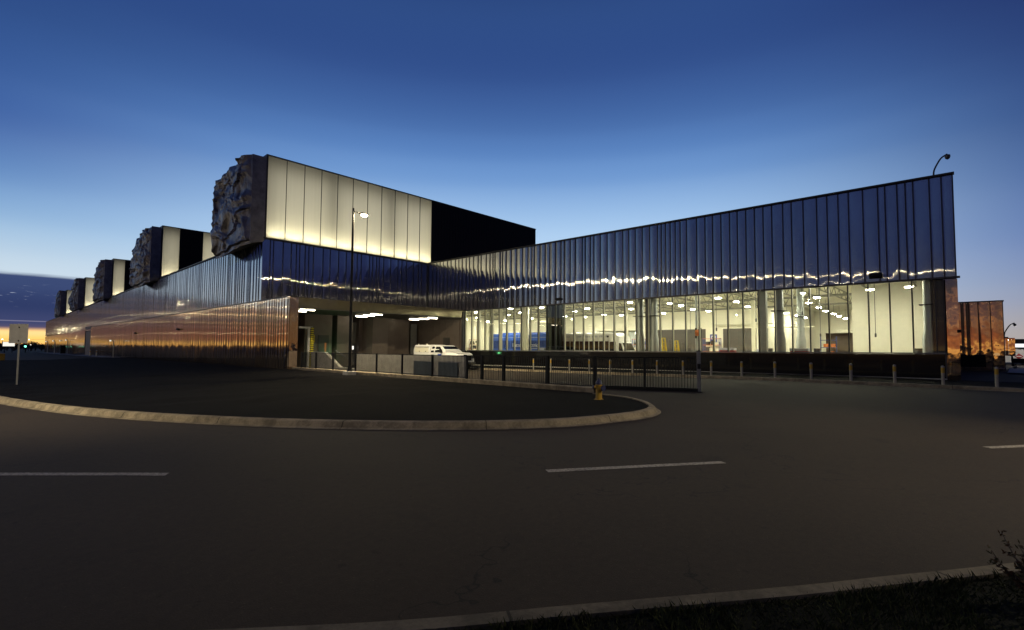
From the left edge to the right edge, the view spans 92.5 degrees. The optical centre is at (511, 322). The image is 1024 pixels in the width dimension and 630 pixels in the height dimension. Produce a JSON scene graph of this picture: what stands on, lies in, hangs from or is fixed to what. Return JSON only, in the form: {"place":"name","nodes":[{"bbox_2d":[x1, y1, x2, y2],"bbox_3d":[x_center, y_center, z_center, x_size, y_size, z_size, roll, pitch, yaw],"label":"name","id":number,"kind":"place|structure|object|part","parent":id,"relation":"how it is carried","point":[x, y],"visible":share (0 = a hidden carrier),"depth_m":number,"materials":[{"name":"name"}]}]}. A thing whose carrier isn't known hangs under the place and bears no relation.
{"place":"outdoors","nodes":[
{"label":"outdoors","id":0,"kind":"place"},
{"bbox_2d":[75,355,106,356],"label":"pavement","id":1,"kind":"structure","parent":0,"point":[91,355],"depth_m":105.29,"materials":[{"name":"concrete"}]},
{"bbox_2d":[0,345,1023,629],"bbox_3d":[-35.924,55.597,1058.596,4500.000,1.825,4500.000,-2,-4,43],"label":"ground","id":2,"kind":"structure","parent":0,"point":[254,527],"depth_m":5.22,"materials":[{"name":"grey asphalt"}]},
{"bbox_2d":[2,342,14,352],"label":"billboard","id":3,"kind":"object","parent":2,"relation":"on","point":[4,344],"visible":0.75,"depth_m":180.88,"materials":[{"name":"grey"}]},
{"bbox_2d":[28,341,35,350],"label":"tree","id":4,"kind":"object","parent":2,"relation":"on","point":[33,344],"visible":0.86,"depth_m":241.38,"materials":[{"name":"green plant"}]},
{"bbox_2d":[37,343,44,350],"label":"tree","id":5,"kind":"object","parent":2,"relation":"on","point":[41,346],"visible":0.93,"depth_m":248.86,"materials":[{"name":"plant"}]},
{"bbox_2d":[59,345,65,353],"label":"utility cabinet","id":6,"kind":"object","parent":2,"relation":"on","point":[62,349],"visible":0.89,"depth_m":145.25,"materials":[{"name":"metal"}]},
{"bbox_2d":[0,473,167,475],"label":"road marking","id":7,"kind":"object","parent":2,"relation":"on","point":[158,474],"visible":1,"depth_m":6.40,"materials":[{"name":"white paint"}]},
{"bbox_2d":[0,357,648,420],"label":"mulch bed","id":8,"kind":"object","parent":2,"relation":"on","point":[147,385],"visible":0.95,"depth_m":16.82,"materials":[{"name":"black soil"}]},
{"bbox_2d":[0,353,4,359],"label":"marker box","id":9,"kind":"object","parent":8,"relation":"on","point":[2,356],"visible":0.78,"depth_m":65.52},
{"bbox_2d":[9,324,28,384],"bbox_3d":[-22.061,1.511,21.888,0.838,2.880,0.153,0,-3,5],"label":"road sign","id":10,"kind":"object","parent":8,"relation":"on","point":[18,333],"visible":0.96,"depth_m":21.89,"materials":[{"name":"metal"}]},
{"bbox_2d":[343,208,368,374],"bbox_3d":[-9.812,-1.851,31.049,0.655,10.720,1.507,-2,-4,37],"label":"street lamp","id":11,"kind":"object","parent":8,"relation":"on","point":[349,371],"visible":0.88,"depth_m":30.61,"materials":[{"name":"metal"}]},
{"bbox_2d":[592,378,605,399],"bbox_3d":[2.662,2.035,14.912,0.386,0.670,0.353,-2,-4,43],"label":"fire hydrant","id":12,"kind":"object","parent":8,"relation":"on","point":[599,387],"visible":0.96,"depth_m":14.85,"materials":[{"name":"yellow metal"}]},
{"bbox_2d":[0,393,660,429],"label":"island kerb","id":13,"kind":"structure","parent":2,"relation":"on","point":[651,410],"depth_m":10.66,"materials":[{"name":"grey concrete"}]},
{"bbox_2d":[311,350,352,369],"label":"stair cheek wall","id":14,"kind":"structure","parent":2,"relation":"on","point":[312,362],"depth_m":38.42,"materials":[{"name":"concrete"}]},
{"bbox_2d":[335,354,464,377],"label":"dock retaining wall","id":15,"kind":"structure","parent":2,"relation":"on","point":[407,368],"depth_m":27.98,"materials":[{"name":"concrete"}]},
{"bbox_2d":[292,367,595,392],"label":"fence kerb","id":16,"kind":"structure","parent":2,"relation":"on","point":[533,385],"depth_m":22.15,"materials":[{"name":"grey concrete"}]},
{"bbox_2d":[301,352,468,378],"bbox_3d":[-9.357,2.569,30.805,0.106,1.366,21.517,3,-4,-43],"label":"bar fence","id":17,"kind":"object","parent":16,"relation":"on","point":[399,359],"visible":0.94,"depth_m":28.16,"materials":[{"name":"metal"}]},
{"bbox_2d":[414,343,475,368],"bbox_3d":[-5.923,2.950,42.389,6.140,2.226,2.400,-2,-4,43],"label":"pickup truck","id":18,"kind":"object","parent":2,"relation":"on","point":[426,349],"visible":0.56,"depth_m":41.80,"materials":[{"name":"beige metal"}]},
{"bbox_2d":[44,154,960,379],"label":"depot building","id":19,"kind":"structure","parent":2,"relation":"on","point":[254,269],"depth_m":46.65,"materials":[{"name":"metal"}]},
{"bbox_2d":[84,326,91,354],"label":"loading bay door","id":20,"kind":"structure","parent":19,"relation":"in","point":[87,333],"depth_m":121.63,"materials":[{"name":"grey metal"}]},
{"bbox_2d":[318,335,328,352],"bbox_3d":[-18.822,3.014,48.838,0.070,3.477,1.100,-2,-4,43],"label":"service door","id":21,"kind":"structure","parent":19,"relation":"in","point":[322,339],"depth_m":48.83,"materials":[{"name":"green metal"}]},
{"bbox_2d":[352,322,355,363],"bbox_3d":[-17.741,2.493,53.749,0.200,5.027,1.200,-2,-4,43],"label":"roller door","id":22,"kind":"structure","parent":19,"relation":"in","point":[354,323],"depth_m":53.99,"materials":[{"name":"metal"}]},
{"bbox_2d":[410,324,416,354],"bbox_3d":[-11.656,2.744,57.910,0.200,5.027,0.800,-2,-4,43],"label":"roller door","id":23,"kind":"structure","parent":19,"relation":"in","point":[413,327],"depth_m":57.79,"materials":[{"name":"grey metal"}]},
{"bbox_2d":[443,338,449,344],"bbox_3d":[-7.386,3.439,55.197,1.100,3.427,0.070,-2,-4,43],"label":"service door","id":24,"kind":"structure","parent":19,"relation":"in","point":[446,341],"depth_m":55.21,"materials":[{"name":"metal"}]},
{"bbox_2d":[470,341,476,348],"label":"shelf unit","id":25,"kind":"object","parent":19,"relation":"on","point":[475,345],"visible":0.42,"depth_m":87.41,"materials":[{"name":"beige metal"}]},
{"bbox_2d":[493,332,545,349],"bbox_3d":[1.639,2.920,57.644,10.020,3.380,2.620,-2,-4,43],"label":"blue bus","id":26,"kind":"object","parent":19,"relation":"on","point":[533,341],"visible":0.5,"depth_m":56.93,"materials":[{"name":"metal"}]},
{"bbox_2d":[566,332,634,351],"bbox_3d":[8.481,2.528,47.163,8.100,3.194,2.400,-2,-4,43],"label":"shuttle bus","id":27,"kind":"object","parent":19,"relation":"on","point":[598,341],"visible":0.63,"depth_m":46.06,"materials":[{"name":"white paint"}]},
{"bbox_3d":[5.315,2.302,48.532,1.020,0.850,0.025,-2,-4,43],"label":"side window","id":28,"kind":"part","parent":27,"relation":"part of","materials":[{"name":"black glass"}]},
{"bbox_3d":[6.119,2.270,47.781,1.020,0.850,0.025,-2,-4,43],"label":"side window","id":29,"kind":"part","parent":27,"relation":"part of","materials":[{"name":"black glass"}]},
{"bbox_3d":[6.923,2.238,47.031,1.020,0.850,0.025,-2,-4,43],"label":"side window","id":30,"kind":"part","parent":27,"relation":"part of","materials":[{"name":"black glass"}]},
{"bbox_3d":[7.727,2.206,46.281,1.020,0.850,0.025,-2,-4,43],"label":"side window","id":31,"kind":"part","parent":27,"relation":"part of","materials":[{"name":"black glass"}]},
{"bbox_3d":[8.530,2.174,45.530,1.020,0.850,0.025,-2,-4,43],"label":"side window","id":32,"kind":"part","parent":27,"relation":"part of","materials":[{"name":"black glass"}]},
{"bbox_2d":[662,338,666,350],"bbox_3d":[13.230,2.646,42.664,0.382,2.597,1.157,1,-3,-11],"label":"step ladder","id":33,"kind":"object","parent":19,"relation":"on","point":[665,346],"visible":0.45,"depth_m":42.56,"materials":[{"name":"yellow metal"}]},
{"bbox_2d":[667,339,671,350],"bbox_3d":[13.654,2.689,42.265,0.382,2.477,1.157,1,-3,-11],"label":"step ladder","id":34,"kind":"object","parent":19,"relation":"on","point":[669,347],"visible":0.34,"depth_m":42.22,"materials":[{"name":"yellow metal"}]},
{"bbox_2d":[674,341,679,350],"bbox_3d":[14.077,2.733,41.866,0.382,2.358,1.157,1,-3,-11],"label":"step ladder","id":35,"kind":"object","parent":19,"relation":"on","point":[677,348],"visible":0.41,"depth_m":41.83,"materials":[{"name":"yellow metal"}]},
{"bbox_2d":[658,329,705,352],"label":"roller door","id":36,"kind":"structure","parent":19,"relation":"in","point":[679,335],"depth_m":66.03,"materials":[{"name":"grey metal"}]},
{"bbox_2d":[695,328,701,337],"bbox_3d":[15.096,0.875,39.696,0.450,0.850,0.520,-2,-4,43],"label":"hose reel","id":37,"kind":"object","parent":19,"relation":"attached to","point":[696,332],"visible":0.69,"depth_m":39.60,"materials":[{"name":"metal"}]},
{"bbox_2d":[703,338,720,352],"bbox_3d":[25.540,3.522,62.533,2.100,3.000,0.680,-2,-4,43],"label":"shelf unit","id":38,"kind":"object","parent":19,"relation":"on","point":[711,349],"visible":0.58,"depth_m":62.39,"materials":[{"name":"beige metal"}]},
{"bbox_2d":[710,334,716,342],"bbox_3d":[25.987,2.106,63.182,0.850,1.100,0.100,-2,-4,43],"label":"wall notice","id":39,"kind":"object","parent":19,"relation":"attached to","point":[711,336],"depth_m":63.25,"materials":[{"name":"white paper"}]},
{"bbox_2d":[719,348,736,351],"bbox_3d":[17.271,2.915,39.189,1.160,1.746,0.660,-2,-4,43],"label":"tool chest","id":40,"kind":"object","parent":19,"relation":"on","point":[725,349],"visible":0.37,"depth_m":39.03,"materials":[{"name":"metal"}]},
{"bbox_2d":[723,328,756,351],"bbox_3d":[28.417,2.860,61.098,4.000,4.220,0.120,-2,-4,43],"label":"roller door","id":41,"kind":"structure","parent":19,"relation":"in","point":[735,334],"depth_m":61.14,"materials":[{"name":"grey metal"}]},
{"bbox_2d":[790,348,809,351],"bbox_3d":[20.529,2.723,34.917,1.160,1.746,0.660,-2,-4,43],"label":"tool chest","id":42,"kind":"object","parent":19,"relation":"on","point":[801,349],"visible":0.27,"depth_m":34.65,"materials":[{"name":"metal"}]},
{"bbox_2d":[820,336,836,353],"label":"storage rack","id":43,"kind":"object","parent":19,"relation":"on","point":[832,346],"visible":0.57,"depth_m":73.08,"materials":[{"name":"metal"}]},
{"bbox_2d":[869,273,882,278],"bbox_3d":[21.755,-2.782,29.284,0.640,0.300,0.480,-2,-4,43],"label":"wall floodlight","id":44,"kind":"object","parent":19,"relation":"attached to","point":[875,275],"depth_m":29.16,"materials":[{"name":"metal"}]},
{"bbox_2d":[915,348,922,352],"bbox_3d":[26.538,2.595,31.904,0.600,1.790,0.600,-2,-4,43],"label":"waste bin","id":45,"kind":"object","parent":19,"relation":"on","point":[918,350],"visible":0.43,"depth_m":31.76,"materials":[{"name":"metal"}]},
{"bbox_2d":[933,154,949,174],"bbox_3d":[24.239,-8.876,27.785,0.970,1.257,0.300,-2,-4,43],"label":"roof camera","id":46,"kind":"object","parent":19,"relation":"attached to","point":[946,156],"visible":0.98,"depth_m":27.72,"materials":[{"name":"metal"}]},
{"bbox_2d":[464,355,596,385],"bbox_3d":[0.520,2.262,23.018,7.584,1.485,0.252,-2,-4,37],"label":"bar fence","id":47,"kind":"object","parent":2,"relation":"on","point":[547,369],"visible":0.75,"depth_m":22.35,"materials":[{"name":"metal"}]},
{"bbox_2d":[212,563,1022,629],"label":"kerb","id":48,"kind":"object","parent":2,"relation":"on","point":[600,609],"depth_m":2.96,"materials":[{"name":"grey concrete"}]},
{"bbox_2d":[546,461,724,471],"bbox_3d":[1.820,2.064,7.028,2.750,0.001,0.144,1,-3,-13],"label":"road marking","id":49,"kind":"object","parent":2,"relation":"on","point":[620,467],"visible":1,"depth_m":7.01,"materials":[{"name":"white paint"}]},
{"bbox_2d":[695,351,702,391],"bbox_3d":[7.295,1.919,19.136,0.240,1.630,0.240,-2,-4,43],"label":"gate post","id":50,"kind":"object","parent":2,"relation":"on","point":[698,353],"visible":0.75,"depth_m":19.09,"materials":[{"name":"metal"}]},
{"bbox_2d":[597,357,697,391],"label":"sliding gate","id":51,"kind":"structure","parent":50,"relation":"attached to","point":[658,388],"depth_m":19.88,"materials":[{"name":"metal"}]},
{"bbox_2d":[470,367,1023,392],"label":"roadside kerb","id":52,"kind":"structure","parent":2,"relation":"on","point":[983,388],"depth_m":24.76,"materials":[{"name":"grey concrete"}]},
{"bbox_2d":[470,365,1023,387],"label":"strip bed","id":53,"kind":"object","parent":2,"relation":"on","point":[937,382],"visible":0.57,"depth_m":28.21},
{"bbox_2d":[740,361,742,375],"bbox_3d":[13.062,2.685,27.860,0.124,0.950,0.127,-2,-4,43],"label":"bollard","id":54,"kind":"object","parent":53,"relation":"on","point":[741,365],"visible":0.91,"depth_m":27.81,"materials":[{"name":"metal"}]},
{"bbox_2d":[773,362,775,377],"bbox_3d":[14.324,2.619,26.694,0.124,0.950,0.127,-2,-4,43],"label":"bollard","id":55,"kind":"object","parent":53,"relation":"on","point":[774,364],"visible":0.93,"depth_m":26.65,"materials":[{"name":"metal"}]},
{"bbox_2d":[810,363,812,378],"bbox_3d":[15.587,2.569,25.527,0.124,0.950,0.127,-2,-4,43],"label":"bollard","id":56,"kind":"object","parent":53,"relation":"on","point":[811,373],"visible":0.89,"depth_m":25.48,"materials":[{"name":"metal"}]},
{"bbox_2d":[849,363,852,380],"bbox_3d":[16.849,2.519,24.360,0.124,0.950,0.127,-2,-4,43],"label":"bollard","id":57,"kind":"object","parent":53,"relation":"on","point":[850,372],"visible":0.92,"depth_m":24.32,"materials":[{"name":"metal"}]},
{"bbox_2d":[893,364,896,382],"bbox_3d":[18.112,2.469,23.192,0.124,0.950,0.127,-2,-4,43],"label":"bollard","id":58,"kind":"object","parent":53,"relation":"on","point":[894,373],"visible":0.91,"depth_m":23.15,"materials":[{"name":"metal"}]},
{"bbox_2d":[941,366,944,384],"bbox_3d":[19.375,2.419,22.026,0.124,0.950,0.127,-2,-4,43],"label":"bollard","id":59,"kind":"object","parent":53,"relation":"on","point":[942,375],"visible":0.94,"depth_m":21.99,"materials":[{"name":"metal"}]},
{"bbox_2d":[994,367,998,386],"bbox_3d":[20.634,2.369,20.856,0.124,0.950,0.127,-2,-4,43],"label":"bollard","id":60,"kind":"object","parent":53,"relation":"on","point":[996,372],"visible":0.94,"depth_m":20.82,"materials":[{"name":"metal"}]},
{"bbox_2d":[958,300,1005,370],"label":"steel block","id":61,"kind":"structure","parent":2,"relation":"on","point":[982,337],"depth_m":40.74,"materials":[{"name":"metal"}]},
{"bbox_2d":[984,445,1023,447],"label":"road marking","id":62,"kind":"object","parent":2,"relation":"on","point":[1009,446],"visible":1,"depth_m":8.66,"materials":[{"name":"white paint"}]},
{"bbox_2d":[1005,338,1015,365],"bbox_3d":[54.555,3.370,54.989,2.500,3.150,5.000,-2,-4,43],"label":"walkway canopy","id":63,"kind":"object","parent":2,"relation":"on","point":[1010,349],"visible":0.58,"depth_m":52.61,"materials":[{"name":"metal"}]},
{"bbox_2d":[1004,323,1015,337],"bbox_3d":[54.158,0.873,53.446,1.264,1.698,0.300,-2,-4,43],"label":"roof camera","id":64,"kind":"object","parent":63,"relation":"on","point":[1014,324],"visible":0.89,"depth_m":53.42,"materials":[{"name":"metal"}]},
{"bbox_2d":[1005,349,1023,364],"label":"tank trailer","id":65,"kind":"object","parent":2,"relation":"on","point":[1019,353],"visible":0.31,"depth_m":58.47,"materials":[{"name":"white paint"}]},
{"bbox_2d":[0,0,1023,348],"label":"sky","id":66,"kind":"structure","parent":0,"point":[560,119],"materials":[{"name":"blue"}]},
{"bbox_2d":[445,567,1023,629],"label":"lawn","id":67,"kind":"structure","parent":0,"point":[1009,620],"depth_m":2.87,"materials":[{"name":"plant"}]},
{"bbox_2d":[986,530,1023,596],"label":"shrub","id":68,"kind":"object","parent":67,"relation":"on","point":[1013,579],"visible":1,"depth_m":3.02,"materials":[{"name":"green plant"}]},
{"bbox_2d":[1007,368,1023,372],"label":"side pavement","id":69,"kind":"structure","parent":0,"point":[1017,370],"depth_m":39.21,"materials":[{"name":"concrete"}]},
{"bbox_2d":[1012,358,1023,368],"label":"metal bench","id":70,"kind":"object","parent":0,"point":[1015,361],"visible":1,"depth_m":43.12,"materials":[{"name":"metal"}]},
{"bbox_2d":[1015,339,1023,349],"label":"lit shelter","id":71,"kind":"object","parent":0,"point":[1019,343],"depth_m":76.61,"materials":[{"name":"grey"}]}
]}

